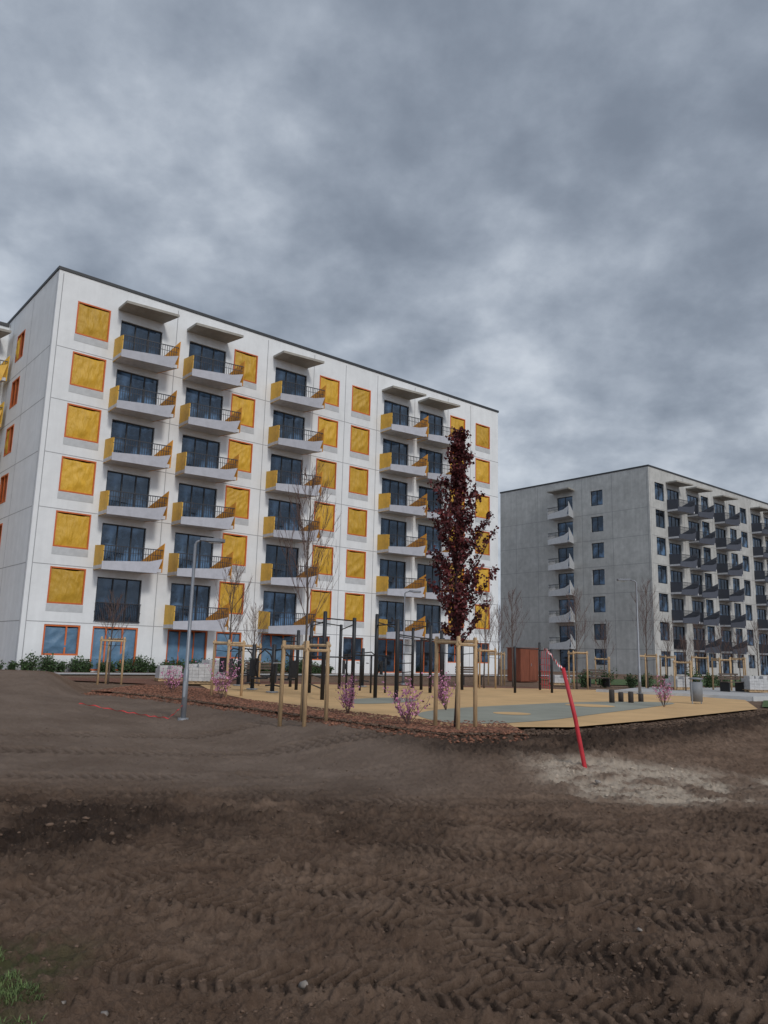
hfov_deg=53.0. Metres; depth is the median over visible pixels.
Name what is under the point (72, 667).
shrub
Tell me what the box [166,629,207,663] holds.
covered window
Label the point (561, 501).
balcony door
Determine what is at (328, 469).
covered window
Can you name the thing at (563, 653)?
balcony door
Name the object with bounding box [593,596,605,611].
window
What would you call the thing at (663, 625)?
window
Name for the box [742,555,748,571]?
window
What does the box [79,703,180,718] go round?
barrier tape
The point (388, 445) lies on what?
balcony door
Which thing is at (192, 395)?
balcony door
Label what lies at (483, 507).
covered window
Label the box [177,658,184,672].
shrub
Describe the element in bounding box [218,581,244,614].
covered window
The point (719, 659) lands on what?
tree stake frame
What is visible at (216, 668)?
pallet stack
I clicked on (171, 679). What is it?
pink shrub
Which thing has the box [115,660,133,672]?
shrub
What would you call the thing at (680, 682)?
pallet stack
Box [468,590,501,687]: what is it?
bare tree
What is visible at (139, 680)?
mulch bed
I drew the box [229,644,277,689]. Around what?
fitness machine
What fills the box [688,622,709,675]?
bare tree
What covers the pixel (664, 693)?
pink shrub
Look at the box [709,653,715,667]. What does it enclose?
window
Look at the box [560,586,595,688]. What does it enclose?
bare tree
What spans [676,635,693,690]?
bare tree
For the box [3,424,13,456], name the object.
covered window
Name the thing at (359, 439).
covered window
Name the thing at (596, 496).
window
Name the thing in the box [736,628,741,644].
window
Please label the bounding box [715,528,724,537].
balcony door
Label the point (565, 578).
balcony door
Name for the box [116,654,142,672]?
shrub
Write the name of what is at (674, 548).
balcony door
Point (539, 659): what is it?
climbing frame
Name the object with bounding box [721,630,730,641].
balcony door
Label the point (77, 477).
covered window
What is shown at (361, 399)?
covered window
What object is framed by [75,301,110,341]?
covered window
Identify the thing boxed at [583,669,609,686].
park bench
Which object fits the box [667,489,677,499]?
balcony door
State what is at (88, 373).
covered window
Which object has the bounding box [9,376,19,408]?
covered window
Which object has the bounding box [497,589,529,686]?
bare tree
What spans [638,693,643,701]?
balance stump
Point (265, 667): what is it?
shrub
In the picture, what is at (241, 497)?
covered window
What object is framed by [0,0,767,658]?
sky
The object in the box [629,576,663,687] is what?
bare tree
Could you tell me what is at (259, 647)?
tree stake frame
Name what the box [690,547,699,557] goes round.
balcony door
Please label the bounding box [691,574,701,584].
balcony door
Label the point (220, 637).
covered window
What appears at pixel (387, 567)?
balcony door
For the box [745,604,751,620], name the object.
window
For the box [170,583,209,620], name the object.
balcony door
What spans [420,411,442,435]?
balcony door
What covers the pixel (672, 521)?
balcony door
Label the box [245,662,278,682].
park bench
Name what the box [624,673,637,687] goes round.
shrub
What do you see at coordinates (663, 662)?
window
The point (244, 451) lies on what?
covered window
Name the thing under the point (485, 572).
covered window
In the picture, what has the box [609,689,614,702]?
balance stump
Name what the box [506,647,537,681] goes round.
timber shed
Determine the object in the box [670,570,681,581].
balcony door
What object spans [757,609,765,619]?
balcony door
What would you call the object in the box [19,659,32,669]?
shrub
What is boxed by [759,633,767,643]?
balcony door
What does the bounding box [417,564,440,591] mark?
balcony door
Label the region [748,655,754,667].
window
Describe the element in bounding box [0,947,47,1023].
grass
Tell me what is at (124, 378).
balcony door
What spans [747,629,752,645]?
window
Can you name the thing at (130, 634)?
covered window
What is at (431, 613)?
balcony door
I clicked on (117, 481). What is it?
balcony door
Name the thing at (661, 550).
window
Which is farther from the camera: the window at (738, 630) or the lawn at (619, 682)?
the window at (738, 630)
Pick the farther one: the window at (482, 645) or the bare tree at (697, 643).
the window at (482, 645)
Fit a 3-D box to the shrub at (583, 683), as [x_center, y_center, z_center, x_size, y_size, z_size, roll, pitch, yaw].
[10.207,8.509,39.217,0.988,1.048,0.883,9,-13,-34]
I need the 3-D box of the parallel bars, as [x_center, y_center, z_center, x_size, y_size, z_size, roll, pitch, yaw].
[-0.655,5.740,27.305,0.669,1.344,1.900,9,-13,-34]
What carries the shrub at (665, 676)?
on the pavement
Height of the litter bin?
0.840 m
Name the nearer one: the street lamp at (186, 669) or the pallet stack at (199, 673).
the street lamp at (186, 669)
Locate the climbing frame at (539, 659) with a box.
[513,642,552,692]
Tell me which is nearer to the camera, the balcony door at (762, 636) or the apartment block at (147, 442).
the apartment block at (147, 442)
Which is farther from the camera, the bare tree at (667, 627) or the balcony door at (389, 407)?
the balcony door at (389, 407)
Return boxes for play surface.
[201,684,756,726]
[343,698,416,703]
[418,702,673,722]
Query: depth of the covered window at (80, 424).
42.95 m
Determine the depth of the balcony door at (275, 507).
51.06 m
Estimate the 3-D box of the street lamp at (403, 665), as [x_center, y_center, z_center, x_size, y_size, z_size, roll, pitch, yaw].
[1.242,5.819,35.541,0.879,4.404,0.260,1,-11,0]
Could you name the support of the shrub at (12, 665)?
on the planting strip
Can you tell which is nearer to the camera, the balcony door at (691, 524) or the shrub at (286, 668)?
the shrub at (286, 668)
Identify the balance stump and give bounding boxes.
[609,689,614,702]
[618,692,623,701]
[628,691,633,702]
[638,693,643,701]
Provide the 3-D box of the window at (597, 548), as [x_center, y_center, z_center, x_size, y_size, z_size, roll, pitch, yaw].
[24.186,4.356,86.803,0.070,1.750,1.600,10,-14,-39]
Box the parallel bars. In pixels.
[344,654,388,692]
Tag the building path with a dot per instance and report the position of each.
(269, 674)
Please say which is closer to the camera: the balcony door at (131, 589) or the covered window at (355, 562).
the balcony door at (131, 589)
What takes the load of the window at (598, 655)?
in the apartment block at (696, 550)
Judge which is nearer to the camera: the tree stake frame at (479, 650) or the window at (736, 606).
the tree stake frame at (479, 650)
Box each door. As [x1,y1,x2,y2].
[94,577,140,621]
[101,523,145,560]
[106,471,149,507]
[111,419,153,455]
[115,369,157,404]
[120,321,161,354]
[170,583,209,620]
[174,532,212,568]
[178,483,216,517]
[181,435,219,468]
[183,681,185,696]
[185,387,222,419]
[189,341,225,372]
[263,591,295,625]
[265,544,297,576]
[268,499,299,530]
[270,454,301,484]
[273,410,303,439]
[275,367,305,395]
[378,639,402,672]
[379,601,403,631]
[380,559,404,588]
[381,518,405,546]
[382,478,406,505]
[383,439,407,464]
[384,400,408,425]
[416,604,439,633]
[416,640,439,672]
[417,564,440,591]
[418,524,440,551]
[419,448,441,473]
[419,486,441,511]
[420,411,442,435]
[530,650,536,679]
[558,496,572,513]
[558,521,572,539]
[558,547,573,565]
[559,573,573,592]
[559,599,574,619]
[560,626,574,646]
[560,649,575,670]
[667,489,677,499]
[668,516,679,533]
[669,543,680,555]
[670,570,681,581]
[672,598,682,609]
[673,626,684,648]
[674,652,685,674]
[687,495,697,504]
[688,521,698,530]
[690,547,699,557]
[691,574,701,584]
[692,601,702,612]
[693,628,704,639]
[695,653,705,674]
[714,503,723,512]
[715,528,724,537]
[717,553,726,562]
[718,578,727,588]
[720,604,729,615]
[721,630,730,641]
[722,654,732,672]
[751,514,759,522]
[753,537,760,546]
[754,561,762,570]
[756,585,763,594]
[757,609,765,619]
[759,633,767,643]
[760,655,767,674]
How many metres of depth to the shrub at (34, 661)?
39.02 m
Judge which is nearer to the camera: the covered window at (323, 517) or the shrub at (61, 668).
the shrub at (61, 668)
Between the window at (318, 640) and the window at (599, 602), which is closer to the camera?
the window at (318, 640)
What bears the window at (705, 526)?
in the apartment block at (696, 550)
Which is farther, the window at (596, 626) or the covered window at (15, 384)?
the window at (596, 626)
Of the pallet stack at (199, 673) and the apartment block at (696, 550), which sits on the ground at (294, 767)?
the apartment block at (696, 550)
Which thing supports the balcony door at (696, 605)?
in the apartment block at (696, 550)
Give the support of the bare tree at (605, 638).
on the ground at (294, 767)
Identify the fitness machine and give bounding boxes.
[219,646,256,685]
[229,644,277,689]
[249,644,297,692]
[342,648,382,686]
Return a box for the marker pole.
[561,668,586,767]
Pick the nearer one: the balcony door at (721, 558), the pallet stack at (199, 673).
the pallet stack at (199, 673)
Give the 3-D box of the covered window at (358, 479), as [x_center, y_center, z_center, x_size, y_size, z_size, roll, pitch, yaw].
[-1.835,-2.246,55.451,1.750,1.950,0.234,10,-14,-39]
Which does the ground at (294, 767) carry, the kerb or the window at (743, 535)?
the kerb
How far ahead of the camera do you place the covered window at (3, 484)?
46.12 m
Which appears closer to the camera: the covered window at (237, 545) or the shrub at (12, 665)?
the shrub at (12, 665)
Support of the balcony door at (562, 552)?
in the apartment block at (696, 550)
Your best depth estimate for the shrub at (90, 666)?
41.04 m
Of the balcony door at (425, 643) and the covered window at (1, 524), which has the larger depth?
the balcony door at (425, 643)
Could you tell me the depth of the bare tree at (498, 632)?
39.43 m
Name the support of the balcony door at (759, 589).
in the apartment block at (696, 550)
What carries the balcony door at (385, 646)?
in the apartment block at (147, 442)
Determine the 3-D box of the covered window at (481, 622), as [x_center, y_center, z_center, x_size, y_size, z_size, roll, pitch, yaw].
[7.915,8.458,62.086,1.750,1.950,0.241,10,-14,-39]
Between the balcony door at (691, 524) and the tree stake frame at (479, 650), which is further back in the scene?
the balcony door at (691, 524)
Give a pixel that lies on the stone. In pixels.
(302, 984)
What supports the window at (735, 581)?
in the apartment block at (696, 550)
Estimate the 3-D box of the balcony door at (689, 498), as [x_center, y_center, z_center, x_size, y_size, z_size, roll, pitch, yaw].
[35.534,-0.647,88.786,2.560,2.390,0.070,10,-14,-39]
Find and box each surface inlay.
[493,712,529,714]
[565,704,614,706]
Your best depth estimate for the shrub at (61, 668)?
40.13 m
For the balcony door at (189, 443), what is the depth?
47.67 m
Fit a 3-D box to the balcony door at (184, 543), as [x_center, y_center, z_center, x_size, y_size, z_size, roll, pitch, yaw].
[-11.549,2.557,46.464,2.560,2.390,0.070,10,-14,-39]
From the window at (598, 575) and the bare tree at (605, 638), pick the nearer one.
the bare tree at (605, 638)
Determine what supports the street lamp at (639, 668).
on the ground at (294, 767)
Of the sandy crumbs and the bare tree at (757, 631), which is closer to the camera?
the sandy crumbs
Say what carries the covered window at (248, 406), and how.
in the apartment block at (147, 442)
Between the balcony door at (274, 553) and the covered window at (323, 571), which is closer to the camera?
the balcony door at (274, 553)
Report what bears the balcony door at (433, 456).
in the apartment block at (147, 442)
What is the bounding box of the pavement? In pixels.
[620,687,767,695]
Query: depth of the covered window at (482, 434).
64.83 m
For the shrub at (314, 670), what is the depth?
49.87 m
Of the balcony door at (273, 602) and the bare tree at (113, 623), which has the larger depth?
the balcony door at (273, 602)
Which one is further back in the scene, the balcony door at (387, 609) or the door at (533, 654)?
the balcony door at (387, 609)
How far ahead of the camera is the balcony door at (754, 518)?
99.03 m
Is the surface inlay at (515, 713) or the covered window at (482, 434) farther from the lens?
the covered window at (482, 434)
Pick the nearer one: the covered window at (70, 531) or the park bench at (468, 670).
the park bench at (468, 670)
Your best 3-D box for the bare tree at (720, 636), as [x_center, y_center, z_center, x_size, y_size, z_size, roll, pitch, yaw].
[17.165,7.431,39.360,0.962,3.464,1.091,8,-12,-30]
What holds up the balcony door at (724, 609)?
in the apartment block at (696, 550)
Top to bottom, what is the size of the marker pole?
1.622 m
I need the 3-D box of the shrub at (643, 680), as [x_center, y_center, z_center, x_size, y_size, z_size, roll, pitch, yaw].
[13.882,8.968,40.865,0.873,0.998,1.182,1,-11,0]
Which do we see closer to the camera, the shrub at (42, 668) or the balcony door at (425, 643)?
the shrub at (42, 668)
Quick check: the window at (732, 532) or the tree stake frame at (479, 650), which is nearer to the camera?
the tree stake frame at (479, 650)
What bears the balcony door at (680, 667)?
in the apartment block at (696, 550)
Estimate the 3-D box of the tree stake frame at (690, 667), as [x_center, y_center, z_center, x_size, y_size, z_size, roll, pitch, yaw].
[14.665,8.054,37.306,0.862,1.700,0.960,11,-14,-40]
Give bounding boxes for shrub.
[5,660,20,669]
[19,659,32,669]
[20,652,43,670]
[37,652,54,671]
[43,658,58,671]
[54,660,67,671]
[66,656,83,671]
[70,655,91,671]
[78,659,92,671]
[95,659,111,671]
[108,661,117,672]
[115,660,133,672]
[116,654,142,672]
[128,654,148,672]
[134,655,153,672]
[146,663,156,672]
[160,660,175,665]
[160,661,195,691]
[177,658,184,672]
[204,655,241,697]
[260,658,270,670]
[285,658,288,671]
[312,661,320,673]
[336,672,359,712]
[382,678,429,723]
[421,670,455,709]
[578,669,591,686]
[589,667,617,687]
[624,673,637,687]
[636,673,653,686]
[652,667,672,706]
[660,674,671,685]
[686,667,705,681]
[703,670,718,687]
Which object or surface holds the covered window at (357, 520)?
in the apartment block at (147, 442)
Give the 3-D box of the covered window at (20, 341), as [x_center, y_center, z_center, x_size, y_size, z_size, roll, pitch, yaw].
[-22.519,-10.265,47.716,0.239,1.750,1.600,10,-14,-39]
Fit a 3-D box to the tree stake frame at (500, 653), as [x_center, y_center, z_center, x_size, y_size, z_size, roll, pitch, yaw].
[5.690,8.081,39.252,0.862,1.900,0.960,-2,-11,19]
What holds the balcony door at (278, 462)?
in the apartment block at (147, 442)
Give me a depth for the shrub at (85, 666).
40.78 m
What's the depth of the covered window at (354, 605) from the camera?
53.79 m
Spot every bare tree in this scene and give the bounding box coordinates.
[97,590,130,683]
[214,559,251,646]
[242,603,271,684]
[273,459,340,721]
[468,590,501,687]
[488,606,511,684]
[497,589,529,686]
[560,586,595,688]
[591,619,615,671]
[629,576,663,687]
[652,617,676,675]
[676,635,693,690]
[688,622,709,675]
[710,624,730,680]
[728,628,745,678]
[742,619,767,675]
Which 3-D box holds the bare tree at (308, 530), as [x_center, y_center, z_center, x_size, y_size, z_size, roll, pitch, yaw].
[-1.621,1.552,15.888,1.485,5.448,1.242,3,-11,-9]
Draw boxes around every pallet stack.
[154,665,181,680]
[188,664,210,683]
[198,660,224,680]
[548,675,571,684]
[665,676,689,689]
[741,676,767,692]
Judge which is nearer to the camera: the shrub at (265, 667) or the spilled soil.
the spilled soil
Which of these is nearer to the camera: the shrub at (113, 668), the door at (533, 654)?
the shrub at (113, 668)
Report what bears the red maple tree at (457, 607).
on the mulch bed at (204, 688)
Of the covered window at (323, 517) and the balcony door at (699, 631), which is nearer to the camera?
the covered window at (323, 517)
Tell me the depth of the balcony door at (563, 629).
88.53 m
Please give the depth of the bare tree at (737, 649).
46.43 m
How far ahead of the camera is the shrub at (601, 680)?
39.70 m
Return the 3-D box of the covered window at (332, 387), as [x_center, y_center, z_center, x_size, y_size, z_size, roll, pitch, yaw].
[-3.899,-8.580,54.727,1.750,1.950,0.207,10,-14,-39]
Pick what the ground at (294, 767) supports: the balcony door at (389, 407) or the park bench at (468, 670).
the park bench at (468, 670)
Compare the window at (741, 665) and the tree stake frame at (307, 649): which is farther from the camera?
the window at (741, 665)
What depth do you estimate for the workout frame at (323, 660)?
23.50 m
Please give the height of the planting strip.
0.001 m
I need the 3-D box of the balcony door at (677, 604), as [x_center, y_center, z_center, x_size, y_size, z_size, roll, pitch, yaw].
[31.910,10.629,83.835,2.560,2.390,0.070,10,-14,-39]
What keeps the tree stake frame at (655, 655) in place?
on the pavement
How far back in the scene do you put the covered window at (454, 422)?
62.92 m
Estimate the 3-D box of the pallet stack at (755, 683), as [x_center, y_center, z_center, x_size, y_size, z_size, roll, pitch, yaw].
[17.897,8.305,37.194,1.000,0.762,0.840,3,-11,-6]
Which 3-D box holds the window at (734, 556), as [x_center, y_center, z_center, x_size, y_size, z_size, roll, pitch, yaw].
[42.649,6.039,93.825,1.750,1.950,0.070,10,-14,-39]
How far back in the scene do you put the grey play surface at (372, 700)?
22.00 m
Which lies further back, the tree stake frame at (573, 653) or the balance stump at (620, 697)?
the tree stake frame at (573, 653)
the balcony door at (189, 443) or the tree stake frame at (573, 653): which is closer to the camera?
the tree stake frame at (573, 653)
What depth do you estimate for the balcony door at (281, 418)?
52.25 m
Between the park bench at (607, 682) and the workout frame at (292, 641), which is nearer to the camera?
the workout frame at (292, 641)
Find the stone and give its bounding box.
[297,980,307,988]
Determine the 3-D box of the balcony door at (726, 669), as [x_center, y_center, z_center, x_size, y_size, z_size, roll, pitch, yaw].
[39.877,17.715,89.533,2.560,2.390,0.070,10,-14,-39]
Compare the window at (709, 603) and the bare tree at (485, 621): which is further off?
the window at (709, 603)
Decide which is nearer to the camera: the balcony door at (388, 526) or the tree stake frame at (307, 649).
the tree stake frame at (307, 649)
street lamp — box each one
[178,537,224,720]
[400,590,420,684]
[617,578,641,693]
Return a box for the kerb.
[596,689,767,700]
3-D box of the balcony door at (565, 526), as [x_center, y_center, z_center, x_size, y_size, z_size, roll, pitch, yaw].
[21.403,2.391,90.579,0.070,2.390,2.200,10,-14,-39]
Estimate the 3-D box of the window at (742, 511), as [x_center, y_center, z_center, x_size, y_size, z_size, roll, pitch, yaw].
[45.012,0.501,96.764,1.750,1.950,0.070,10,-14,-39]
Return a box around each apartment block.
[0,265,498,673]
[500,464,767,675]
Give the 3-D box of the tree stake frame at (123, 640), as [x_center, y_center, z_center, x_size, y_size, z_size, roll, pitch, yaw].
[-10.346,5.781,29.390,0.862,2.000,0.960,1,-11,0]
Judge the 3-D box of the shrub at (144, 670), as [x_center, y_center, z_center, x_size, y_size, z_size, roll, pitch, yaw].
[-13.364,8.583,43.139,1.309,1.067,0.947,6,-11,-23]
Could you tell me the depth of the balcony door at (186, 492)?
47.11 m
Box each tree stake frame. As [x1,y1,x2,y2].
[96,636,125,684]
[210,640,245,696]
[245,644,261,685]
[277,640,330,726]
[433,636,477,729]
[477,648,496,688]
[487,652,504,685]
[567,651,588,689]
[594,657,610,684]
[640,654,658,688]
[659,655,676,685]
[673,660,691,689]
[691,655,708,687]
[711,657,732,690]
[730,657,745,686]
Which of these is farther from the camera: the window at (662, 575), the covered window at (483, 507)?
the window at (662, 575)
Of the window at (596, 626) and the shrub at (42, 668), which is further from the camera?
the window at (596, 626)
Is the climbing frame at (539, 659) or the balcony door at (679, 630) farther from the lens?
the balcony door at (679, 630)
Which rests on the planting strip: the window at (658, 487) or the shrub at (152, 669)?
the shrub at (152, 669)
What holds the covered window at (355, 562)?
in the apartment block at (147, 442)
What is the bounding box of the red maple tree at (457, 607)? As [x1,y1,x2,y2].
[423,426,499,726]
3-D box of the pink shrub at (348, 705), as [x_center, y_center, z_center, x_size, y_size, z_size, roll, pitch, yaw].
[-0.814,4.032,17.114,0.566,0.928,0.768,1,-11,0]
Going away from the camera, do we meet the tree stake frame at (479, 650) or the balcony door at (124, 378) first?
the tree stake frame at (479, 650)
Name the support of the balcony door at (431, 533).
in the apartment block at (147, 442)
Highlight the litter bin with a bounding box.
[688,677,702,703]
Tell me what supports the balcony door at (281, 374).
in the apartment block at (147, 442)
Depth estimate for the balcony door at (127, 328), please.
46.01 m
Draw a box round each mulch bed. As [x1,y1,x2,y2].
[66,677,558,688]
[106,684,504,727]
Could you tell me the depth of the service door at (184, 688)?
17.09 m
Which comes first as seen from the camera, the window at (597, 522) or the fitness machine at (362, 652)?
the fitness machine at (362, 652)
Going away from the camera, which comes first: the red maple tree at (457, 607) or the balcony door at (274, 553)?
the red maple tree at (457, 607)
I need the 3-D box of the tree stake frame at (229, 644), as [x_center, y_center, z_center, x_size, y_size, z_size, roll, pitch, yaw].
[-4.481,4.718,22.575,0.862,1.900,0.960,10,-14,-39]
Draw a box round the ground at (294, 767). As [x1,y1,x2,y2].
[0,659,767,1023]
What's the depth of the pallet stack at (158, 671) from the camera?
32.00 m
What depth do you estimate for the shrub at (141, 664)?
42.70 m
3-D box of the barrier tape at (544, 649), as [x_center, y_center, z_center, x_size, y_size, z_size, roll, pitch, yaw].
[2.635,2.286,11.999,0.301,0.367,0.049,1,-11,4]
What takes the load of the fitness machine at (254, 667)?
on the play surface at (682, 706)
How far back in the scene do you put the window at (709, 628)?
87.95 m
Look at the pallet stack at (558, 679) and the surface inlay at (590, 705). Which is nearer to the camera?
the surface inlay at (590, 705)
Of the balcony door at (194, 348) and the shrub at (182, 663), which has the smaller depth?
the shrub at (182, 663)
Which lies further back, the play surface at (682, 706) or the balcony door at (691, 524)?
the balcony door at (691, 524)
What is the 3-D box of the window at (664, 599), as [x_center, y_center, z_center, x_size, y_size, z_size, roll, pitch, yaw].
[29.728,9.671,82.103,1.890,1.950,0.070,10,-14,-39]
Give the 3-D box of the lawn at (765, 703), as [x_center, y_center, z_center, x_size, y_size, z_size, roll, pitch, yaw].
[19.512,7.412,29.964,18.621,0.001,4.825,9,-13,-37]
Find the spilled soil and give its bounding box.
[112,691,767,735]
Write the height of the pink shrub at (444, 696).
1.002 m
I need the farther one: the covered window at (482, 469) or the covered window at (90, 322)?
the covered window at (482, 469)
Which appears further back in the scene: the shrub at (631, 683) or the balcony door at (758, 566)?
the balcony door at (758, 566)
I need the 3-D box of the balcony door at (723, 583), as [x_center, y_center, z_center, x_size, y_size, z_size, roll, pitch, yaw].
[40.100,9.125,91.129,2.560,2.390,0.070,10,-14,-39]
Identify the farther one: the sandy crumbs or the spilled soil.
the spilled soil
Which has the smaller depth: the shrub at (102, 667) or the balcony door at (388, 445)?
the shrub at (102, 667)
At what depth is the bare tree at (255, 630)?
30.54 m
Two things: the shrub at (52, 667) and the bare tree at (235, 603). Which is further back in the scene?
the shrub at (52, 667)
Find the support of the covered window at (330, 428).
in the apartment block at (147, 442)
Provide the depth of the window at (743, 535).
96.32 m
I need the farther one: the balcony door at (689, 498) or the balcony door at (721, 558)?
the balcony door at (721, 558)
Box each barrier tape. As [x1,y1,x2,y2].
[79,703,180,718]
[543,647,562,667]
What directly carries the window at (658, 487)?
in the apartment block at (696, 550)
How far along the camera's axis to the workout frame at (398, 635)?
23.90 m
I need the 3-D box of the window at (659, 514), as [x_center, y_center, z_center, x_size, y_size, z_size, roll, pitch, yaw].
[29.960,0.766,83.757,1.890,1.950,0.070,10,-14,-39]
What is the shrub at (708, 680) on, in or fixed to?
on the pavement
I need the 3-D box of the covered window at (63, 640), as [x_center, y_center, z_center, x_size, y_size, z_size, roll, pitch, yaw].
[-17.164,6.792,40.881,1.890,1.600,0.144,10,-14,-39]
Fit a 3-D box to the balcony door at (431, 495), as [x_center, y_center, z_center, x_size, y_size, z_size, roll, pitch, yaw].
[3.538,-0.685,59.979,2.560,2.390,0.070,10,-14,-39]
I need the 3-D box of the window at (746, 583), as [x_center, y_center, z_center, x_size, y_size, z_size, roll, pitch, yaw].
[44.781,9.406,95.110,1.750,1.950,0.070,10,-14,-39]
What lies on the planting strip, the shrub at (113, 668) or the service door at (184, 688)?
the shrub at (113, 668)
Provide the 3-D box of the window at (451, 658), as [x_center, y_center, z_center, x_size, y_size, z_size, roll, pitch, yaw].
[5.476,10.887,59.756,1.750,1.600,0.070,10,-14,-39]
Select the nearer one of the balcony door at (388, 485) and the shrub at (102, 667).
the shrub at (102, 667)
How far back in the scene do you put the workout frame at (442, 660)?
30.16 m
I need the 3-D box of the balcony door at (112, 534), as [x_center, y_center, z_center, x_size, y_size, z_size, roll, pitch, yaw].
[-14.861,1.960,43.715,2.560,2.390,0.070,10,-14,-39]
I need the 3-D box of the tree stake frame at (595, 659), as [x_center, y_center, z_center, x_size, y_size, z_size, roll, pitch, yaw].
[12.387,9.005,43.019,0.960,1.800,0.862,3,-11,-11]
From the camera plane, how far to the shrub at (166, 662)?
43.65 m
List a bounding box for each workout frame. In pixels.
[279,630,299,689]
[308,611,355,699]
[373,614,432,699]
[419,630,463,694]
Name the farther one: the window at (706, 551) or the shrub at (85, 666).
the window at (706, 551)
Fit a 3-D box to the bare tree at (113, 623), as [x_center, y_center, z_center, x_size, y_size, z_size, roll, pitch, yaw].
[-10.576,4.809,29.639,1.481,3.650,1.158,1,-11,0]
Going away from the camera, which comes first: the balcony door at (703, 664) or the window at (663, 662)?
the window at (663, 662)
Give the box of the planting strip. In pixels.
[63,672,506,674]
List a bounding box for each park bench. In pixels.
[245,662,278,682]
[455,666,482,684]
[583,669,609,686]
[718,673,744,691]
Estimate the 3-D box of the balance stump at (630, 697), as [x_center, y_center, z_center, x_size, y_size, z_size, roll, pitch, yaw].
[7.869,5.925,24.547,0.168,0.390,0.169,1,-11,0]
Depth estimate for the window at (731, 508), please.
95.10 m
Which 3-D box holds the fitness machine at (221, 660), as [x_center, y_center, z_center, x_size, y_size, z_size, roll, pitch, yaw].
[-5.536,5.879,29.438,0.560,1.600,1.620,-7,-13,38]
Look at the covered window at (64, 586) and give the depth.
41.30 m
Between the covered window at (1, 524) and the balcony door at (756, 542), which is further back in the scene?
the balcony door at (756, 542)
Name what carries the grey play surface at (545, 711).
on the play surface at (682, 706)
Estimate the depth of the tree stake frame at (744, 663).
46.27 m
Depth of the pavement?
36.18 m
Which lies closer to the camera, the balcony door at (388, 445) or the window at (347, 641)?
the window at (347, 641)
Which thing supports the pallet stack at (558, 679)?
on the ground at (294, 767)
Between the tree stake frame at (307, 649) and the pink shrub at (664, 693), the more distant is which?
the pink shrub at (664, 693)
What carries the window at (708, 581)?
in the apartment block at (696, 550)
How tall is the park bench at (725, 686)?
0.850 m
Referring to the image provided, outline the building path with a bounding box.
[54,672,581,675]
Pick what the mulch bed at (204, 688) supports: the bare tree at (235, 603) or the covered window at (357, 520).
the bare tree at (235, 603)
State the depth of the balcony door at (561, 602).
89.25 m
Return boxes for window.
[0,473,8,503]
[0,523,2,542]
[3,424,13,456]
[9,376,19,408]
[15,329,25,362]
[41,624,80,655]
[47,566,85,604]
[53,510,90,549]
[58,456,96,495]
[64,403,101,442]
[70,351,105,391]
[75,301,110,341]
[89,626,137,670]
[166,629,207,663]
[215,631,240,658]
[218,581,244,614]
[221,533,247,565]
[224,485,249,518]
[227,439,252,472]
[230,393,255,427]
[233,349,257,383]
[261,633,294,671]
[309,635,328,659]
[310,589,331,619]
[312,545,333,575]
[314,501,334,531]
[316,458,336,489]
[317,416,337,447]
[319,375,339,406]
[343,637,361,660]
[344,592,364,621]
[346,549,365,578]
[347,507,366,536]
[349,465,368,495]
[350,425,369,454]
[351,385,370,415]
[448,644,460,662]
[450,415,464,431]
[475,423,489,448]
[475,458,489,483]
[475,494,489,519]
[475,531,489,555]
[475,567,489,591]
[475,604,489,628]
[477,643,488,662]
[591,490,602,505]
[592,516,602,531]
[592,542,603,558]
[593,569,604,584]
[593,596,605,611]
[594,624,605,639]
[595,649,606,664]
[654,482,662,500]
[656,509,664,528]
[657,537,665,555]
[658,565,666,583]
[659,593,667,611]
[660,622,668,640]
[661,651,669,666]
[701,496,707,510]
[702,521,708,536]
[703,547,709,563]
[705,573,711,589]
[706,599,712,615]
[707,626,714,642]
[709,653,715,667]
[728,504,734,516]
[730,529,735,540]
[731,553,737,566]
[733,578,738,591]
[734,603,740,618]
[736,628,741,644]
[737,654,742,667]
[740,508,745,523]
[741,532,747,547]
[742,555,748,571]
[744,580,750,595]
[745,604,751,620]
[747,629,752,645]
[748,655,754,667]
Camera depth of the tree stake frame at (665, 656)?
45.21 m
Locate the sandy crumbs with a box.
[532,757,765,803]
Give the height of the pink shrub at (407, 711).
0.941 m
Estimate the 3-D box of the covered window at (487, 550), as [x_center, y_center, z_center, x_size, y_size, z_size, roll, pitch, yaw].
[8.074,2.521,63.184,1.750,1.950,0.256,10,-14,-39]
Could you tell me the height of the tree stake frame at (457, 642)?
1.920 m
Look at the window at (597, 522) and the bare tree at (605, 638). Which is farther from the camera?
the window at (597, 522)
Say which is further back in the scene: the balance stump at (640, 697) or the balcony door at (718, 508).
the balcony door at (718, 508)
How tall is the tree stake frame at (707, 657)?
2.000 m
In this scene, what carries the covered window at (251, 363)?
in the apartment block at (147, 442)
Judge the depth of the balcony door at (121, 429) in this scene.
44.90 m
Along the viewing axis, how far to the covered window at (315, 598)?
51.93 m
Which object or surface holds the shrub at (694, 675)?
on the pavement
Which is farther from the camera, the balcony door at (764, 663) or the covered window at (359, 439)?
the balcony door at (764, 663)
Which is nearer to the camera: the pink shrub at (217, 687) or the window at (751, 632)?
the pink shrub at (217, 687)
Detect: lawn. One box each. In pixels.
[538,679,767,685]
[762,700,767,706]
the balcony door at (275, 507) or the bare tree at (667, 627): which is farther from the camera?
the balcony door at (275, 507)

